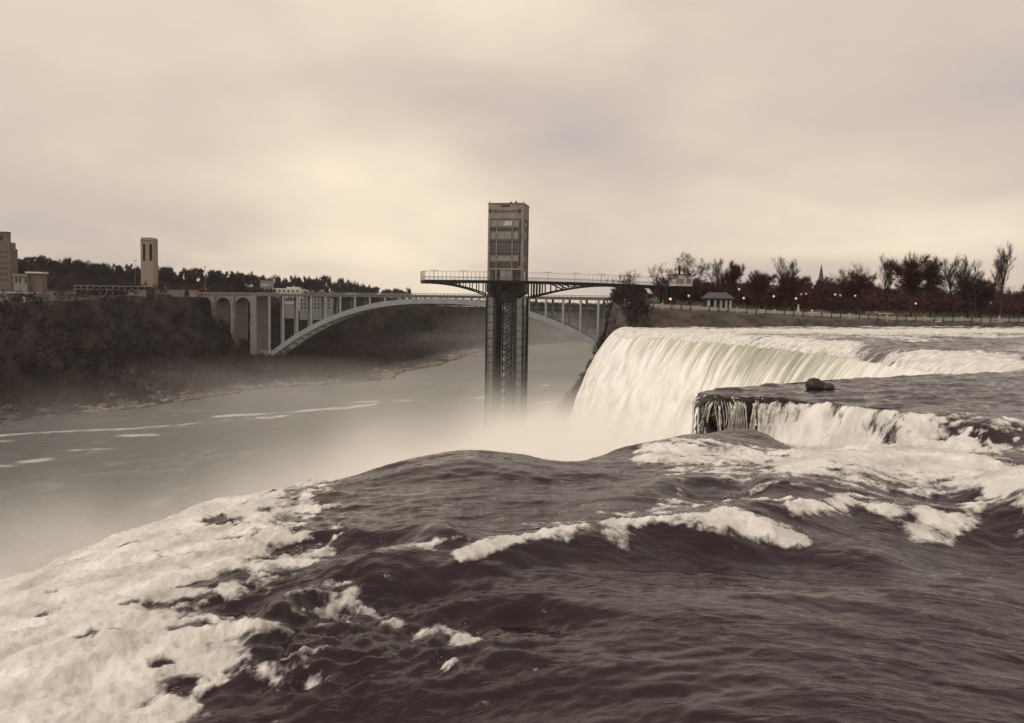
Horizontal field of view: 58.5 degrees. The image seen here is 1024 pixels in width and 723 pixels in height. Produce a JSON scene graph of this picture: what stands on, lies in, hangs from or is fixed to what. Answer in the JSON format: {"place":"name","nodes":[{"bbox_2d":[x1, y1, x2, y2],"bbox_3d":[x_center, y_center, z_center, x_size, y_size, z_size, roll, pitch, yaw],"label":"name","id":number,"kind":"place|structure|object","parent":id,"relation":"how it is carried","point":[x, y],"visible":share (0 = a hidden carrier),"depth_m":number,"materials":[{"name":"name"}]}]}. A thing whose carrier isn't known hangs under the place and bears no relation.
{"place":"outdoors","nodes":[
{"label":"outdoors","id":0,"kind":"place"},
{"bbox_2d":[0,341,596,578],"bbox_3d":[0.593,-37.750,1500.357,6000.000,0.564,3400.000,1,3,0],"label":"gorge river","id":1,"kind":"structure","parent":0,"point":[82,479],"depth_m":327.48,"materials":[{"name":"liquid"}]},
{"bbox_2d":[484,200,528,445],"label":"observation tower","id":2,"kind":"structure","parent":1,"relation":"in","point":[508,235],"depth_m":330.53,"materials":[{"name":"metal"}]},
{"bbox_2d":[490,243,495,250],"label":"window","id":3,"kind":"structure","parent":2,"relation":"in","point":[492,245],"depth_m":328.85,"materials":[{"name":"grey glass"}]},
{"bbox_2d":[500,271,505,279],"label":"doorway","id":4,"kind":"structure","parent":2,"relation":"in","point":[502,275],"depth_m":328.85,"materials":[{"name":"grey glass"}]},
{"bbox_2d":[497,243,510,250],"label":"window","id":5,"kind":"structure","parent":2,"relation":"in","point":[500,246],"depth_m":328.21,"materials":[{"name":"grey glass"}]},
{"bbox_2d":[498,219,511,226],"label":"window","id":6,"kind":"structure","parent":2,"relation":"in","point":[501,222],"depth_m":327.65,"materials":[{"name":"grey glass"}]},
{"bbox_2d":[506,270,510,279],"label":"door panel","id":7,"kind":"structure","parent":2,"relation":"in","point":[508,273],"depth_m":328.45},
{"bbox_2d":[513,219,518,226],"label":"window","id":8,"kind":"structure","parent":2,"relation":"in","point":[516,221],"depth_m":327.01,"materials":[{"name":"grey glass"}]},
{"bbox_2d":[420,270,677,303],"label":"observation deck","id":9,"kind":"structure","parent":2,"relation":"attached to","point":[454,281],"depth_m":326.91,"materials":[{"name":"metal"}]},
{"bbox_2d":[669,265,692,285],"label":"ticket booth","id":10,"kind":"object","parent":9,"relation":"on","point":[684,280],"visible":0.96,"depth_m":339.51,"materials":[{"name":"white paint"}]},
{"bbox_2d":[0,271,611,422],"bbox_3d":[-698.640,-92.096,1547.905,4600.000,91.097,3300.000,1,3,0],"label":"hill","id":11,"kind":"structure","parent":0,"point":[59,310],"depth_m":562.43,"materials":[{"name":"soil"}]},
{"bbox_2d":[0,232,17,288],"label":"hotel tower","id":12,"kind":"structure","parent":11,"relation":"on","point":[8,259],"depth_m":777.79,"materials":[{"name":"concrete"}]},
{"bbox_2d":[0,292,38,301],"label":"hedge","id":13,"kind":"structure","parent":11,"relation":"on","point":[13,293],"depth_m":479.11,"materials":[{"name":"green plant"}]},
{"bbox_2d":[18,262,28,273],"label":"hillside tree","id":14,"kind":"object","parent":11,"relation":"on","point":[23,268],"visible":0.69,"depth_m":828.73,"materials":[{"name":"green plant"}]},
{"bbox_2d":[23,256,34,264],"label":"hillside tree","id":15,"kind":"object","parent":11,"relation":"on","point":[29,259],"visible":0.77,"depth_m":957.05,"materials":[{"name":"green plant"}]},
{"bbox_2d":[12,272,47,291],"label":"flat roofed building","id":16,"kind":"structure","parent":11,"relation":"on","point":[36,281],"depth_m":719.62,"materials":[{"name":"concrete"}]},
{"bbox_2d":[37,256,46,271],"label":"hillside tree","id":17,"kind":"object","parent":11,"relation":"on","point":[42,264],"visible":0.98,"depth_m":877.15,"materials":[{"name":"green plant"}]},
{"bbox_2d":[45,258,52,274],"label":"hillside tree","id":18,"kind":"object","parent":11,"relation":"on","point":[49,265],"visible":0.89,"depth_m":896.91,"materials":[{"name":"green plant"}]},
{"bbox_2d":[53,258,68,282],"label":"hillside tree","id":19,"kind":"object","parent":11,"relation":"on","point":[61,270],"visible":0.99,"depth_m":838.38,"materials":[{"name":"green plant"}]},
{"bbox_2d":[62,256,71,280],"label":"hillside tree","id":20,"kind":"object","parent":11,"relation":"on","point":[67,261],"visible":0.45,"depth_m":867.91,"materials":[{"name":"green plant"}]},
{"bbox_2d":[70,260,82,283],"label":"hillside tree","id":21,"kind":"object","parent":11,"relation":"on","point":[76,268],"visible":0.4,"depth_m":841.76,"materials":[{"name":"green plant"}]},
{"bbox_2d":[77,261,89,279],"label":"hillside tree","id":22,"kind":"object","parent":11,"relation":"on","point":[83,268],"visible":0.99,"depth_m":831.64,"materials":[{"name":"green plant"}]},
{"bbox_2d":[86,259,98,283],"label":"hillside tree","id":23,"kind":"object","parent":11,"relation":"on","point":[92,269],"visible":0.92,"depth_m":847.89,"materials":[{"name":"green plant"}]},
{"bbox_2d":[93,263,101,276],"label":"hillside tree","id":24,"kind":"object","parent":11,"relation":"on","point":[98,268],"visible":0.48,"depth_m":906.71,"materials":[{"name":"green plant"}]},
{"bbox_2d":[99,263,113,278],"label":"hillside tree","id":25,"kind":"object","parent":11,"relation":"on","point":[104,272],"visible":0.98,"depth_m":881.48,"materials":[{"name":"green plant"}]},
{"bbox_2d":[73,285,154,297],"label":"plaza building","id":26,"kind":"structure","parent":11,"relation":"on","point":[149,290],"depth_m":642.30,"materials":[{"name":"concrete"}]},
{"bbox_2d":[109,271,119,284],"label":"hillside tree","id":27,"kind":"object","parent":11,"relation":"on","point":[113,277],"visible":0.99,"depth_m":828.12,"materials":[{"name":"green plant"}]},
{"bbox_2d":[115,265,124,279],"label":"hillside tree","id":28,"kind":"object","parent":11,"relation":"on","point":[120,271],"visible":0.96,"depth_m":892.97,"materials":[{"name":"green plant"}]},
{"bbox_2d":[124,269,136,281],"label":"hillside tree","id":29,"kind":"object","parent":11,"relation":"on","point":[129,274],"visible":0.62,"depth_m":905.19,"materials":[{"name":"green plant"}]},
{"bbox_2d":[132,265,140,281],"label":"hillside tree","id":30,"kind":"object","parent":11,"relation":"on","point":[134,272],"visible":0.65,"depth_m":877.03,"materials":[{"name":"green plant"}]},
{"bbox_2d":[135,268,140,283],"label":"hillside tree","id":31,"kind":"object","parent":11,"relation":"on","point":[138,277],"visible":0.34,"depth_m":868.85,"materials":[{"name":"green plant"}]},
{"bbox_2d":[140,237,157,287],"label":"carillon tower","id":32,"kind":"structure","parent":11,"relation":"on","point":[149,262],"depth_m":797.20,"materials":[{"name":"stone"}]},
{"bbox_2d":[158,265,167,283],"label":"hillside tree","id":33,"kind":"object","parent":11,"relation":"on","point":[161,274],"visible":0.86,"depth_m":836.84,"materials":[{"name":"green plant"}]},
{"bbox_2d":[164,266,176,286],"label":"hillside tree","id":34,"kind":"object","parent":11,"relation":"on","point":[170,272],"visible":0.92,"depth_m":868.36,"materials":[{"name":"green plant"}]},
{"bbox_2d":[155,289,198,296],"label":"retaining wall","id":35,"kind":"structure","parent":11,"relation":"on","point":[180,293],"depth_m":698.39,"materials":[{"name":"concrete"}]},
{"bbox_2d":[178,268,187,283],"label":"hillside tree","id":36,"kind":"object","parent":11,"relation":"on","point":[181,275],"visible":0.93,"depth_m":895.63,"materials":[{"name":"green plant"}]},
{"bbox_2d":[185,271,197,284],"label":"hillside tree","id":37,"kind":"object","parent":11,"relation":"on","point":[189,278],"visible":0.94,"depth_m":861.21,"materials":[{"name":"green plant"}]},
{"bbox_2d":[184,267,200,278],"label":"hillside tree","id":38,"kind":"object","parent":11,"relation":"on","point":[195,270],"visible":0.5,"depth_m":952.66,"materials":[{"name":"green plant"}]},
{"bbox_2d":[21,259,368,301],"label":"woods","id":39,"kind":"object","parent":11,"relation":"on","point":[54,282],"visible":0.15,"depth_m":881.62,"materials":[{"name":"plant"}]},
{"bbox_2d":[198,272,208,283],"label":"hillside tree","id":40,"kind":"object","parent":11,"relation":"on","point":[204,279],"visible":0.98,"depth_m":944.25,"materials":[{"name":"green plant"}]},
{"bbox_2d":[207,269,222,284],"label":"hillside tree","id":41,"kind":"object","parent":11,"relation":"on","point":[215,279],"visible":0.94,"depth_m":868.41,"materials":[{"name":"green plant"}]},
{"bbox_2d":[225,272,235,285],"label":"hillside tree","id":42,"kind":"object","parent":11,"relation":"on","point":[228,281],"visible":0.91,"depth_m":848.16,"materials":[{"name":"green plant"}]},
{"bbox_2d":[198,292,268,355],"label":"stone viaduct","id":43,"kind":"object","parent":11,"relation":"on","point":[238,301],"visible":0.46,"depth_m":751.82,"materials":[{"name":"grey stone"}]},
{"bbox_2d":[231,280,247,291],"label":"hillside tree","id":44,"kind":"object","parent":11,"relation":"on","point":[236,284],"visible":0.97,"depth_m":826.95,"materials":[{"name":"green plant"}]},
{"bbox_2d":[234,274,245,284],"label":"hillside tree","id":45,"kind":"object","parent":11,"relation":"on","point":[239,278],"visible":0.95,"depth_m":830.68,"materials":[{"name":"green plant"}]},
{"bbox_2d":[0,348,484,423],"bbox_3d":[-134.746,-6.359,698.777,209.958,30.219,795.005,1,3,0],"label":"rubble","id":46,"kind":"object","parent":11,"relation":"on","point":[183,397],"visible":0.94,"depth_m":497.49,"materials":[{"name":"stone"}]},
{"bbox_2d":[244,272,256,287],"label":"hillside tree","id":47,"kind":"object","parent":11,"relation":"on","point":[248,277],"visible":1,"depth_m":858.19,"materials":[{"name":"green plant"}]},
{"bbox_2d":[260,280,273,290],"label":"grey block","id":48,"kind":"structure","parent":11,"relation":"on","point":[267,283],"depth_m":907.29,"materials":[{"name":"concrete"}]},
{"bbox_2d":[272,274,281,286],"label":"hillside tree","id":49,"kind":"object","parent":11,"relation":"on","point":[277,279],"visible":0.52,"depth_m":976.41,"materials":[{"name":"green plant"}]},
{"bbox_2d":[275,280,288,287],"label":"hillside tree","id":50,"kind":"object","parent":11,"relation":"on","point":[279,285],"visible":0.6,"depth_m":944.43,"materials":[{"name":"green plant"}]},
{"bbox_2d":[272,287,302,309],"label":"white building","id":51,"kind":"structure","parent":11,"relation":"on","point":[287,290],"depth_m":897.73,"materials":[{"name":"paint"}]},
{"bbox_2d":[285,297,293,318],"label":"riverside house","id":52,"kind":"structure","parent":11,"relation":"on","point":[289,307],"depth_m":848.76,"materials":[{"name":"concrete"}]},
{"bbox_2d":[288,275,297,285],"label":"hillside tree","id":53,"kind":"object","parent":11,"relation":"on","point":[293,279],"visible":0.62,"depth_m":1039.23,"materials":[{"name":"green plant"}]},
{"bbox_2d":[294,280,310,289],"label":"hillside tree","id":54,"kind":"object","parent":11,"relation":"on","point":[298,283],"visible":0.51,"depth_m":996.13,"materials":[{"name":"green plant"}]},
{"bbox_2d":[0,283,611,412],"bbox_3d":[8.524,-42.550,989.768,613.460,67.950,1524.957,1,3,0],"label":"woods","id":55,"kind":"object","parent":11,"relation":"on","point":[362,351],"visible":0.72,"depth_m":645.36,"materials":[{"name":"plant"}]},
{"bbox_2d":[301,276,311,290],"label":"hillside tree","id":56,"kind":"object","parent":11,"relation":"on","point":[307,281],"visible":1,"depth_m":957.39,"materials":[{"name":"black plant"}]},
{"bbox_2d":[311,278,320,290],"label":"hillside tree","id":57,"kind":"object","parent":11,"relation":"on","point":[316,286],"visible":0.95,"depth_m":1102.30,"materials":[{"name":"green plant"}]},
{"bbox_2d":[300,297,332,319],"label":"riverside hotel","id":58,"kind":"structure","parent":11,"relation":"on","point":[317,308],"depth_m":848.79,"materials":[{"name":"concrete"}]},
{"bbox_2d":[320,275,335,288],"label":"hillside tree","id":59,"kind":"object","parent":11,"relation":"on","point":[325,280],"visible":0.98,"depth_m":1131.16,"materials":[{"name":"green plant"}]},
{"bbox_2d":[336,278,343,289],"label":"hillside tree","id":60,"kind":"object","parent":11,"relation":"on","point":[340,280],"visible":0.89,"depth_m":1162.18,"materials":[{"name":"green plant"}]},
{"bbox_2d":[335,285,344,293],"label":"hillside tree","id":61,"kind":"object","parent":11,"relation":"on","point":[338,289],"visible":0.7,"depth_m":1154.62,"materials":[{"name":"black plant"}]},
{"bbox_2d":[343,280,350,292],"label":"hillside tree","id":62,"kind":"object","parent":11,"relation":"on","point":[346,286],"visible":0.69,"depth_m":1190.15,"materials":[{"name":"black plant"}]},
{"bbox_2d":[350,280,358,293],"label":"hillside tree","id":63,"kind":"object","parent":11,"relation":"on","point":[353,287],"visible":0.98,"depth_m":1172.97,"materials":[{"name":"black plant"}]},
{"bbox_2d":[359,285,367,293],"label":"hillside tree","id":64,"kind":"object","parent":11,"relation":"on","point":[362,289],"visible":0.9,"depth_m":1240.81,"materials":[{"name":"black plant"}]},
{"bbox_2d":[0,326,1023,722],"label":"river","id":65,"kind":"structure","parent":0,"point":[676,604],"depth_m":16.68,"materials":[{"name":"black liquid"}]},
{"bbox_2d":[0,400,1023,722],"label":"spray drops","id":66,"kind":"object","parent":65,"relation":"on","point":[922,446],"visible":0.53,"depth_m":21.57,"materials":[{"name":"liquid"}]},
{"bbox_2d":[805,378,834,390],"bbox_3d":[20.116,1.535,59.742,1.806,0.943,1.173,1,3,0],"label":"boulder","id":67,"kind":"object","parent":65,"relation":"in","point":[814,384],"visible":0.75,"depth_m":59.28,"materials":[{"name":"stone"}]},
{"bbox_2d":[0,0,1023,308],"label":"sky","id":68,"kind":"structure","parent":0,"point":[366,142],"materials":[{"name":"beige"}]},
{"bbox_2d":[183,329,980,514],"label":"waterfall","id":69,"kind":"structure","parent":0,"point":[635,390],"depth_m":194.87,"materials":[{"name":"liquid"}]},
{"bbox_2d":[524,298,1023,458],"bbox_3d":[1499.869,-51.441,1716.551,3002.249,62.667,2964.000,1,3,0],"label":"ground","id":70,"kind":"structure","parent":0,"point":[534,448],"depth_m":292.06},
{"bbox_2d":[253,292,655,357],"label":"arch bridge","id":71,"kind":"structure","parent":70,"relation":"on","point":[309,331],"depth_m":707.69,"materials":[{"name":"paint"}]},
{"bbox_2d":[537,283,654,459],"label":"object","id":72,"kind":"object","parent":70,"relation":"on","point":[557,421],"visible":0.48,"depth_m":282.97,"materials":[{"name":"brown plant"}]},
{"bbox_2d":[611,270,640,291],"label":"bare tree","id":73,"kind":"object","parent":70,"relation":"on","point":[624,282],"visible":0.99,"depth_m":297.19,"materials":[{"name":"brown plant"}]},
{"bbox_2d":[648,262,679,304],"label":"bare tree","id":74,"kind":"object","parent":70,"relation":"on","point":[668,277],"visible":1,"depth_m":329.09,"materials":[{"name":"brown plant"}]},
{"bbox_2d":[671,251,712,304],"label":"bare tree","id":75,"kind":"object","parent":70,"relation":"on","point":[688,271],"visible":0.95,"depth_m":341.09,"materials":[{"name":"brown plant"}]},
{"bbox_2d":[708,256,724,291],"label":"bare tree","id":76,"kind":"object","parent":70,"relation":"on","point":[717,274],"visible":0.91,"depth_m":343.97,"materials":[{"name":"brown plant"}]},
{"bbox_2d":[702,292,734,310],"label":"stone shelter","id":77,"kind":"object","parent":70,"relation":"on","point":[715,299],"visible":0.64,"depth_m":309.14,"materials":[{"name":"grey stone"}]},
{"bbox_2d":[719,259,746,307],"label":"bare tree","id":78,"kind":"object","parent":70,"relation":"on","point":[734,274],"visible":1,"depth_m":338.18,"materials":[{"name":"brown plant"}]},
{"bbox_2d":[745,269,778,308],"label":"bare tree","id":79,"kind":"object","parent":70,"relation":"on","point":[759,282],"visible":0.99,"depth_m":347.98,"materials":[{"name":"brown plant"}]},
{"bbox_2d":[771,257,800,306],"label":"bare tree","id":80,"kind":"object","parent":70,"relation":"on","point":[793,271],"visible":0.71,"depth_m":385.29,"materials":[{"name":"brown plant"}]},
{"bbox_2d":[774,271,809,309],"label":"bare tree","id":81,"kind":"object","parent":70,"relation":"on","point":[792,286],"visible":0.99,"depth_m":348.08,"materials":[{"name":"brown plant"}]},
{"bbox_2d":[819,264,823,281],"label":"church spire","id":82,"kind":"structure","parent":70,"relation":"on","point":[821,277],"depth_m":616.38,"materials":[{"name":"stone"}]},
{"bbox_2d":[813,275,832,286],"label":"park tree","id":83,"kind":"object","parent":70,"relation":"on","point":[820,282],"visible":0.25,"depth_m":446.98,"materials":[{"name":"brown plant"}]},
{"bbox_2d":[813,284,833,307],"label":"park tree","id":84,"kind":"object","parent":70,"relation":"on","point":[826,291],"visible":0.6,"depth_m":367.06,"materials":[{"name":"brown plant"}]},
{"bbox_2d":[624,299,1023,322],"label":"parapet wall","id":85,"kind":"structure","parent":70,"relation":"on","point":[812,313],"depth_m":302.95,"materials":[{"name":"stone"}]},
{"bbox_2d":[625,305,1023,326],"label":"scrub","id":86,"kind":"object","parent":70,"relation":"on","point":[760,323],"visible":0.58,"depth_m":278.64,"materials":[{"name":"plant"}]},
{"bbox_2d":[650,276,1023,315],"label":"thicket","id":87,"kind":"object","parent":70,"relation":"on","point":[874,301],"visible":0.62,"depth_m":368.68,"materials":[{"name":"plant"}]},
{"bbox_2d":[829,263,869,313],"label":"bare tree","id":88,"kind":"object","parent":70,"relation":"on","point":[843,274],"visible":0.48,"depth_m":356.86,"materials":[{"name":"brown plant"}]},
{"bbox_2d":[835,269,878,314],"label":"bare tree","id":89,"kind":"object","parent":70,"relation":"on","point":[855,284],"visible":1,"depth_m":347.63,"materials":[{"name":"brown plant"}]},
{"bbox_2d":[862,283,883,295],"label":"park tree","id":90,"kind":"object","parent":70,"relation":"on","point":[872,287],"visible":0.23,"depth_m":418.24,"materials":[{"name":"brown plant"}]},
{"bbox_2d":[876,252,895,314],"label":"bare tree","id":91,"kind":"object","parent":70,"relation":"on","point":[888,284],"visible":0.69,"depth_m":358.11,"materials":[{"name":"brown plant"}]},
{"bbox_2d":[884,287,901,296],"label":"park tree","id":92,"kind":"object","parent":70,"relation":"on","point":[894,290],"visible":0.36,"depth_m":415.82,"materials":[{"name":"brown plant"}]},
{"bbox_2d":[902,251,917,304],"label":"bare tree","id":93,"kind":"object","parent":70,"relation":"on","point":[909,254],"visible":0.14,"depth_m":364.15,"materials":[{"name":"brown plant"}]},
{"bbox_2d":[882,252,951,316],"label":"bare tree","id":94,"kind":"object","parent":70,"relation":"on","point":[912,276],"visible":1,"depth_m":340.33,"materials":[{"name":"brown plant"}]},
{"bbox_2d":[828,319,1018,326],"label":"undergrowth","id":95,"kind":"object","parent":70,"relation":"on","point":[945,322],"visible":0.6,"depth_m":310.40,"materials":[{"name":"plant"}]},
{"bbox_2d":[925,262,941,316],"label":"bare tree","id":96,"kind":"object","parent":70,"relation":"on","point":[931,293],"visible":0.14,"depth_m":359.15,"materials":[{"name":"brown plant"}]},
{"bbox_2d":[934,290,946,313],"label":"park tree","id":97,"kind":"object","parent":70,"relation":"on","point":[938,291],"visible":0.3,"depth_m":385.55,"materials":[{"name":"brown plant"}]},
{"bbox_2d":[937,253,964,316],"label":"bare tree","id":98,"kind":"object","parent":70,"relation":"on","point":[950,275],"visible":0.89,"depth_m":344.16,"materials":[{"name":"brown plant"}]},
{"bbox_2d":[955,255,981,317],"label":"bare tree","id":99,"kind":"object","parent":70,"relation":"on","point":[965,262],"visible":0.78,"depth_m":347.78,"materials":[{"name":"brown plant"}]},
{"bbox_2d":[957,263,992,317],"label":"bare tree","id":100,"kind":"object","parent":70,"relation":"on","point":[966,289],"visible":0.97,"depth_m":344.44,"materials":[{"name":"brown plant"}]},
{"bbox_2d":[955,275,999,317],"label":"park tree","id":101,"kind":"object","parent":70,"relation":"on","point":[985,295],"visible":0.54,"depth_m":354.67,"materials":[{"name":"brown plant"}]},
{"bbox_2d":[973,299,987,316],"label":"park tree","id":102,"kind":"object","parent":70,"relation":"on","point":[983,304],"visible":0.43,"depth_m":375.46,"materials":[{"name":"brown plant"}]},
{"bbox_2d":[990,239,1016,317],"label":"bare tree","id":103,"kind":"object","parent":70,"relation":"on","point":[1001,272],"visible":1,"depth_m":338.80,"materials":[{"name":"brown plant"}]},
{"bbox_2d":[995,286,1023,318],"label":"park tree","id":104,"kind":"object","parent":70,"relation":"on","point":[1014,296],"visible":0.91,"depth_m":364.07,"materials":[{"name":"brown plant"}]},
{"bbox_2d":[695,377,888,433],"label":"cliff","id":105,"kind":"structure","parent":0,"point":[748,402],"depth_m":53.08,"materials":[{"name":"stone"}]},
{"bbox_2d":[692,395,802,434],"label":"thin falls","id":106,"kind":"structure","parent":105,"relation":"on","point":[771,412],"depth_m":52.59,"materials":[{"name":"liquid"}]},
{"bbox_2d":[654,308,1020,322],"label":"path","id":107,"kind":"structure","parent":0,"point":[846,318],"depth_m":308.05,"materials":[{"name":"concrete"}]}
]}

